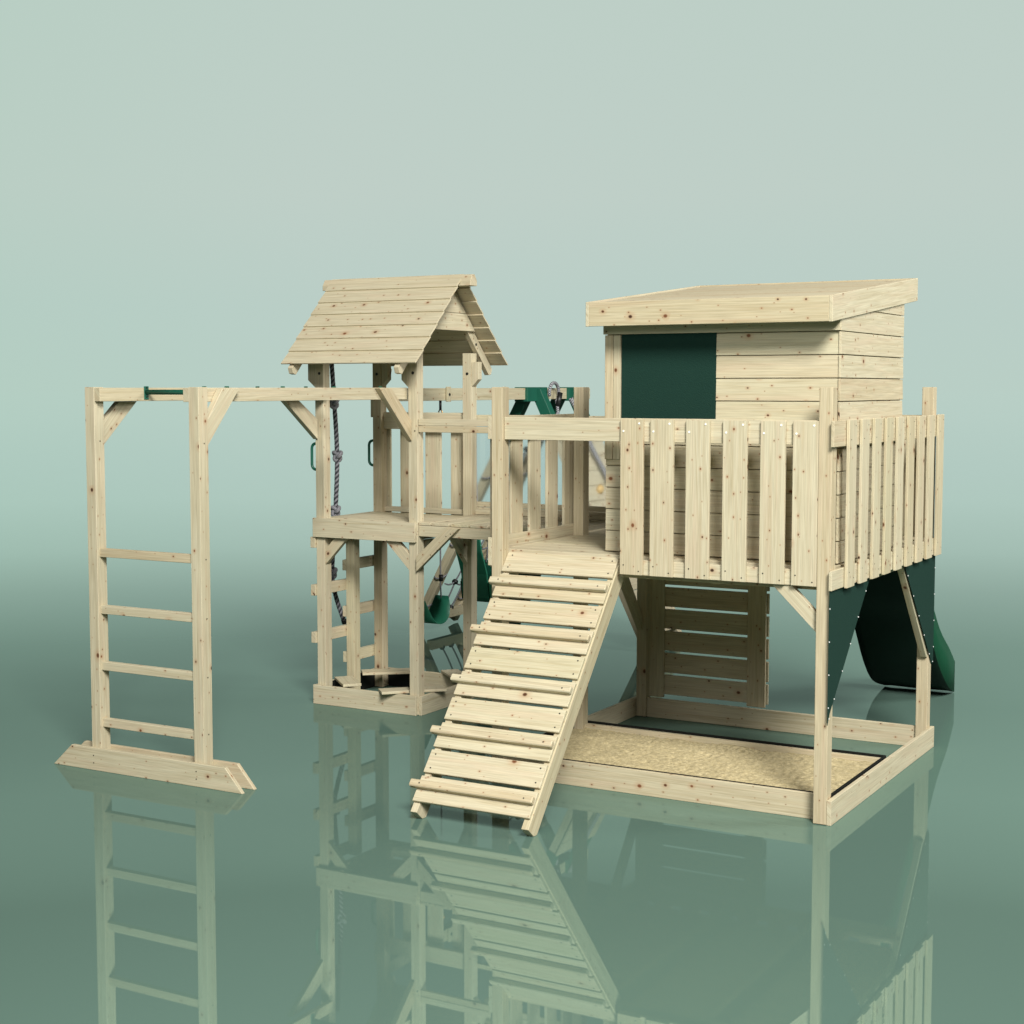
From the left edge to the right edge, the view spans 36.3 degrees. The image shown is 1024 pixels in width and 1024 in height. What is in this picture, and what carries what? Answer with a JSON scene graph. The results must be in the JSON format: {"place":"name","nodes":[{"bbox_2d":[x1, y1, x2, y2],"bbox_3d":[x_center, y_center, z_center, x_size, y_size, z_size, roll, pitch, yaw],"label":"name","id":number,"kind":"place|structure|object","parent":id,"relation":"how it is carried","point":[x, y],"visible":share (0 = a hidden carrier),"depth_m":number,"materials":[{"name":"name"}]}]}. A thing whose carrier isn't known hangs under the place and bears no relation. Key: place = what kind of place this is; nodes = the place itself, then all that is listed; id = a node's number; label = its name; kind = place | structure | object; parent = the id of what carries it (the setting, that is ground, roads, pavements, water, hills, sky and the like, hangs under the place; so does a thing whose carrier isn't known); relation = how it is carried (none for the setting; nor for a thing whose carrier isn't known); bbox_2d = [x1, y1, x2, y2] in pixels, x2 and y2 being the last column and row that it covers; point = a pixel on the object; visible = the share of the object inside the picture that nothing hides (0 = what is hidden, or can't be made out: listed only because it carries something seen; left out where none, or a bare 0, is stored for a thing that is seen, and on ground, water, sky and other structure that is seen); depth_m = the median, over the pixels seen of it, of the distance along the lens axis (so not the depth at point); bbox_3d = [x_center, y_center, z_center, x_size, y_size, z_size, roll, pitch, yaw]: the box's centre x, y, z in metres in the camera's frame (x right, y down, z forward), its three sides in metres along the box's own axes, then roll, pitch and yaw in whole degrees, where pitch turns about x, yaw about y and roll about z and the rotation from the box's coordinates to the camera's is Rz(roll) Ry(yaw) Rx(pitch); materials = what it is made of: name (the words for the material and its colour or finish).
{"place":"outdoors","nodes":[
{"label":"outdoors","id":0,"kind":"place"},
{"bbox_2d":[0,392,1023,1023],"bbox_3d":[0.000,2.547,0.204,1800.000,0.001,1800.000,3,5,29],"label":"floor","id":1,"kind":"structure","parent":0,"point":[322,874],"depth_m":9.15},
{"bbox_2d":[54,386,411,793],"bbox_3d":[-1.784,0.381,11.235,1.632,2.562,2.544,3,5,29],"label":"monkey bar frame","id":2,"kind":"object","parent":1,"relation":"on","point":[202,768],"visible":1,"depth_m":10.28,"materials":[{"name":"brown wood"}]},
{"bbox_2d":[281,274,507,715],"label":"play tower","id":3,"kind":"structure","parent":1,"relation":"on","point":[408,328],"depth_m":12.54,"materials":[{"name":"brown wood"}]},
{"bbox_2d":[329,364,346,624],"bbox_3d":[-1.465,-0.150,13.077,0.109,2.226,0.226,3,5,29],"label":"climbing rope","id":4,"kind":"object","parent":3,"relation":"hanging from","point":[337,453],"visible":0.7,"depth_m":13.04,"materials":[{"name":"grey fabric"}]},
{"bbox_2d":[416,415,606,570],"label":"bridge","id":5,"kind":"structure","parent":3,"relation":"attached to","point":[442,532],"depth_m":12.29,"materials":[{"name":"brown wood"}]},
{"bbox_2d":[409,551,623,836],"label":"ramp","id":6,"kind":"structure","parent":1,"relation":"on","point":[432,786],"depth_m":9.44,"materials":[{"name":"brown wood"}]},
{"bbox_2d":[371,387,681,636],"bbox_3d":[-0.393,0.033,15.500,2.832,2.545,3.722,7,8,55],"label":"swing frame","id":7,"kind":"object","parent":1,"relation":"on","point":[523,397],"visible":0.14,"depth_m":15.49,"materials":[{"name":"brown wood"}]},
{"bbox_2d":[424,401,449,623],"bbox_3d":[-0.734,0.002,13.977,0.240,2.000,0.404,3,5,29],"label":"belt swing","id":8,"kind":"object","parent":7,"relation":"hanging from","point":[438,612],"visible":0.41,"depth_m":14.16,"materials":[{"name":"green plastic"}]},
{"bbox_2d":[455,539,491,601],"bbox_3d":[-0.262,-0.113,14.846,0.316,1.911,0.657,3,5,29],"label":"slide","id":9,"kind":"object","parent":7,"relation":"hanging from","point":[484,585],"visible":0.38,"depth_m":14.71,"materials":[{"name":"green plastic"}]},
{"bbox_2d":[548,381,573,413],"bbox_3d":[0.731,-0.696,15.690,0.722,1.233,0.235,1,5,14],"label":"climbing rope","id":10,"kind":"object","parent":7,"relation":"hanging from","point":[558,398],"visible":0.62,"depth_m":15.75,"materials":[{"name":"grey fabric"}]},
{"bbox_2d":[488,278,943,824],"bbox_3d":[1.423,0.070,10.565,2.355,3.282,2.403,3,5,29],"label":"stilt playhouse","id":11,"kind":"object","parent":1,"relation":"on","point":[760,439],"visible":0.94,"depth_m":9.60,"materials":[{"name":"brown wood"}]},
{"bbox_2d":[509,696,933,825],"bbox_3d":[1.418,1.630,10.695,2.337,0.158,2.331,3,5,29],"label":"sandpit frame","id":12,"kind":"object","parent":1,"relation":"on","point":[859,788],"visible":0.66,"depth_m":10.25,"materials":[{"name":"brown wood"}]},
{"bbox_2d":[855,570,954,691],"bbox_3d":[2.947,0.572,12.279,0.639,2.004,2.071,3,5,29],"label":"slide","id":13,"kind":"object","parent":1,"relation":"on","point":[884,631],"visible":0.45,"depth_m":12.57,"materials":[{"name":"green plastic"}]},
{"bbox_2d":[0,0,1023,391],"label":"sky","id":14,"kind":"structure","parent":0,"point":[183,183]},
{"bbox_2d":[477,415,606,511],"bbox_3d":[0.308,-0.395,12.513,1.540,0.755,0.030,3,5,29],"label":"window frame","id":15,"kind":"structure","parent":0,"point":[597,461],"depth_m":12.54,"materials":[{"name":"brown wood"}]},
{"bbox_2d":[563,727,872,792],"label":"sand","id":16,"kind":"structure","parent":0,"point":[730,762],"depth_m":10.29,"materials":[{"name":"beige sand"}]}
]}

